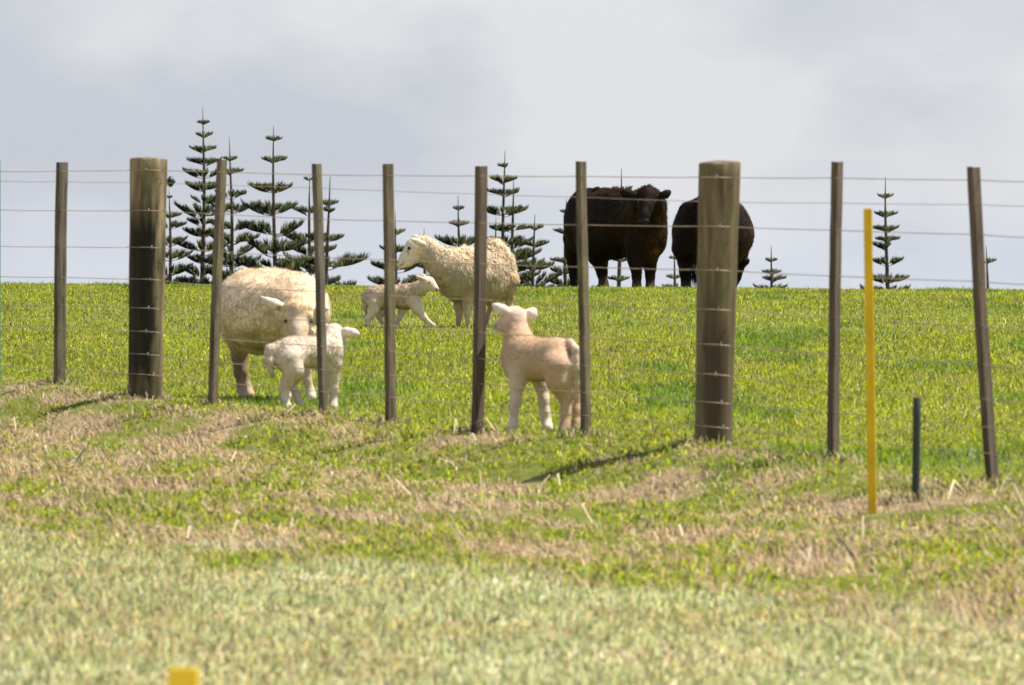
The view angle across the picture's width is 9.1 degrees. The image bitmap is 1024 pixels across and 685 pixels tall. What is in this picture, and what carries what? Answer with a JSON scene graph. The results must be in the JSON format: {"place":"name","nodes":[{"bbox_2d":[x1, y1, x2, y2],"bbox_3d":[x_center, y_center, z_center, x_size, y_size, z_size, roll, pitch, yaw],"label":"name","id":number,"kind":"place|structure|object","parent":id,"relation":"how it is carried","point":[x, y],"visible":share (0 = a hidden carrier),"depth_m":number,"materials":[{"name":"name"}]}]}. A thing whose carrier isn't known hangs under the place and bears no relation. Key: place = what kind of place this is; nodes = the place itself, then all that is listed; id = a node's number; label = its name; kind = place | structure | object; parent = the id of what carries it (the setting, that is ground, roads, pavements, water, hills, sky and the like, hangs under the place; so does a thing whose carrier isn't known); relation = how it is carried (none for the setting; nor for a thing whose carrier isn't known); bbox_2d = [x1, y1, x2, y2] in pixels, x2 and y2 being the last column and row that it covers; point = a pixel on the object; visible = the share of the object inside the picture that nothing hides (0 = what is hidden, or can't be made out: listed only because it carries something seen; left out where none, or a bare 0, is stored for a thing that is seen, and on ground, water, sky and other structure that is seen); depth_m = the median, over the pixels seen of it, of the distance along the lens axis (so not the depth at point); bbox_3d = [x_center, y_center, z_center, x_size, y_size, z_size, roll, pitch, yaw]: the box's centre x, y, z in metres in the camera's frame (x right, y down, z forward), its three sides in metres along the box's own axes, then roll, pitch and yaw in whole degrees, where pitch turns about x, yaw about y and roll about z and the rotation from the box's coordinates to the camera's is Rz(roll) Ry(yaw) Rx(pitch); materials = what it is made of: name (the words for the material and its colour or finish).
{"place":"outdoors","nodes":[
{"label":"outdoors","id":0,"kind":"place"},
{"bbox_2d":[0,512,1023,684],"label":"pale grass","id":1,"kind":"structure","parent":0,"point":[628,636],"depth_m":17.23,"materials":[{"name":"plant"}]},
{"bbox_2d":[0,280,1023,684],"bbox_3d":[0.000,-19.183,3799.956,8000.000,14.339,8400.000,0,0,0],"label":"ground","id":2,"kind":"structure","parent":0,"point":[512,468],"depth_m":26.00,"materials":[{"name":"green plant"}]},
{"bbox_2d":[165,194,196,284],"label":"norfolk pine","id":3,"kind":"object","parent":2,"relation":"on","point":[171,254],"visible":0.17,"depth_m":175.91,"materials":[{"name":"green plant"}]},
{"bbox_2d":[168,667,198,684],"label":"marker post","id":4,"kind":"object","parent":2,"relation":"on","point":[183,675],"visible":1,"depth_m":10.49,"materials":[{"name":"yellow plastic"}]},
{"bbox_2d":[173,108,233,283],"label":"norfolk pine","id":5,"kind":"object","parent":2,"relation":"on","point":[206,207],"visible":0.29,"depth_m":171.84,"materials":[{"name":"green plant"}]},
{"bbox_2d":[195,138,260,284],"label":"norfolk pine","id":6,"kind":"object","parent":2,"relation":"on","point":[228,261],"visible":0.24,"depth_m":165.88,"materials":[{"name":"green plant"}]},
{"bbox_2d":[232,126,312,275],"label":"norfolk pine","id":7,"kind":"object","parent":2,"relation":"on","point":[269,209],"visible":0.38,"depth_m":149.76,"materials":[{"name":"green plant"}]},
{"bbox_2d":[220,266,331,400],"bbox_3d":[-1.242,-0.044,34.266,0.541,0.743,1.206,0,0,-27],"label":"ewe","id":8,"kind":"object","parent":2,"relation":"on","point":[284,303],"visible":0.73,"depth_m":34.14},
{"bbox_2d":[277,177,340,284],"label":"norfolk pine","id":9,"kind":"object","parent":2,"relation":"on","point":[299,236],"visible":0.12,"depth_m":167.91,"materials":[{"name":"green plant"}]},
{"bbox_2d":[263,323,358,407],"bbox_3d":[-1.014,0.127,32.387,0.306,0.468,0.509,0,0,36],"label":"lamb","id":10,"kind":"object","parent":2,"relation":"on","point":[295,357],"visible":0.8,"depth_m":32.32},
{"bbox_2d":[283,182,370,285],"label":"norfolk pine","id":11,"kind":"object","parent":2,"relation":"on","point":[328,238],"visible":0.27,"depth_m":157.95,"materials":[{"name":"green plant"}]},
{"bbox_2d":[367,215,426,284],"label":"norfolk pine","id":12,"kind":"object","parent":2,"relation":"on","point":[377,280],"visible":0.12,"depth_m":175.88,"materials":[{"name":"green plant"}]},
{"bbox_2d":[361,274,438,327],"bbox_3d":[-0.864,-0.318,49.475,0.628,0.427,0.232,0,0,15],"label":"lamb","id":13,"kind":"object","parent":2,"relation":"on","point":[423,285],"visible":0.85,"depth_m":49.41},
{"bbox_2d":[408,264,430,277],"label":"norfolk pine","id":14,"kind":"object","parent":2,"relation":"on","point":[421,266],"visible":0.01,"depth_m":189.96,"materials":[{"name":"green plant"}]},
{"bbox_2d":[434,200,473,246],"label":"norfolk pine","id":15,"kind":"object","parent":2,"relation":"on","point":[452,241],"visible":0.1,"depth_m":159.93,"materials":[{"name":"green plant"}]},
{"bbox_2d":[397,234,520,326],"bbox_3d":[-0.382,-0.455,49.895,1.069,0.796,0.474,0,1,-42],"label":"ewe","id":16,"kind":"object","parent":2,"relation":"on","point":[454,279],"visible":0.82,"depth_m":49.75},
{"bbox_2d":[487,157,529,284],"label":"norfolk pine","id":17,"kind":"object","parent":2,"relation":"on","point":[503,229],"visible":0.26,"depth_m":155.88,"materials":[{"name":"green plant"}]},
{"bbox_2d":[0,377,1023,641],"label":"dry grass","id":18,"kind":"structure","parent":2,"relation":"on","point":[818,557],"depth_m":23.92,"materials":[{"name":"beige plant"}]},
{"bbox_2d":[0,157,1023,485],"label":"wire fence","id":19,"kind":"object","parent":2,"relation":"on","point":[716,201],"visible":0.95,"depth_m":28.95,"materials":[{"name":"wood"}]},
{"bbox_2d":[0,376,1023,639],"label":"clover","id":20,"kind":"object","parent":2,"relation":"on","point":[330,546],"visible":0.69,"depth_m":24.21,"materials":[{"name":"green plant"}]},
{"bbox_2d":[0,396,1023,566],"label":"loose straw","id":21,"kind":"object","parent":2,"relation":"on","point":[809,552],"visible":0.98,"depth_m":24.33,"materials":[{"name":"beige plant"}]},
{"bbox_2d":[493,180,544,286],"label":"norfolk pine","id":22,"kind":"object","parent":2,"relation":"on","point":[525,256],"visible":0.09,"depth_m":175.96,"materials":[{"name":"green plant"}]},
{"bbox_2d":[37,373,1023,505],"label":"tussock","id":23,"kind":"object","parent":2,"relation":"on","point":[902,495],"visible":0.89,"depth_m":27.37,"materials":[{"name":"beige plant"}]},
{"bbox_2d":[492,303,579,431],"bbox_3d":[0.117,0.124,28.974,0.249,0.609,0.597,0,1,-41],"label":"lamb","id":24,"kind":"object","parent":2,"relation":"on","point":[521,347],"visible":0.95,"depth_m":28.90},
{"bbox_2d":[514,217,563,287],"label":"norfolk pine","id":25,"kind":"object","parent":2,"relation":"on","point":[531,275],"visible":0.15,"depth_m":149.84,"materials":[{"name":"green plant"}]},
{"bbox_2d":[549,199,597,287],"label":"norfolk pine","id":26,"kind":"object","parent":2,"relation":"on","point":[557,280],"visible":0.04,"depth_m":169.90,"materials":[{"name":"green plant"}]},
{"bbox_2d":[563,183,670,286],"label":"cow","id":27,"kind":"object","parent":2,"relation":"on","point":[642,244],"visible":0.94,"depth_m":85.48},
{"bbox_2d":[608,168,632,286],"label":"norfolk pine","id":28,"kind":"object","parent":2,"relation":"on","point":[618,278],"visible":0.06,"depth_m":155.95,"materials":[{"name":"green plant"}]},
{"bbox_2d":[662,256,679,286],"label":"norfolk pine","id":29,"kind":"object","parent":2,"relation":"on","point":[675,276],"visible":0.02,"depth_m":177.96,"materials":[{"name":"green plant"}]},
{"bbox_2d":[671,197,754,287],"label":"cow","id":30,"kind":"object","parent":2,"relation":"on","point":[684,247],"visible":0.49,"depth_m":87.33},
{"bbox_2d":[753,247,787,288],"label":"norfolk pine","id":31,"kind":"object","parent":2,"relation":"on","point":[771,279],"visible":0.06,"depth_m":167.95,"materials":[{"name":"green plant"}]},
{"bbox_2d":[863,208,876,512],"bbox_3d":[1.327,0.142,23.701,0.052,1.277,0.016,0,0,0],"label":"yellow stake","id":32,"kind":"object","parent":2,"relation":"on","point":[870,363],"visible":0.88,"depth_m":23.69,"materials":[{"name":"paint"}]},
{"bbox_2d":[860,177,910,289],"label":"norfolk pine","id":33,"kind":"object","parent":2,"relation":"on","point":[885,214],"visible":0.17,"depth_m":159.92,"materials":[{"name":"green plant"}]},
{"bbox_2d":[912,397,920,499],"bbox_3d":[1.509,0.475,23.904,0.037,0.542,0.030,0,0,0],"label":"green pipe","id":34,"kind":"object","parent":2,"relation":"on","point":[916,443],"visible":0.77,"depth_m":23.89,"materials":[{"name":"green plastic"}]},
{"bbox_2d":[985,247,996,288],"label":"norfolk pine","id":35,"kind":"object","parent":2,"relation":"on","point":[988,260],"visible":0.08,"depth_m":165.96,"materials":[{"name":"green plant"}]},
{"bbox_2d":[0,0,1023,289],"label":"sky","id":36,"kind":"structure","parent":0,"point":[439,90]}
]}

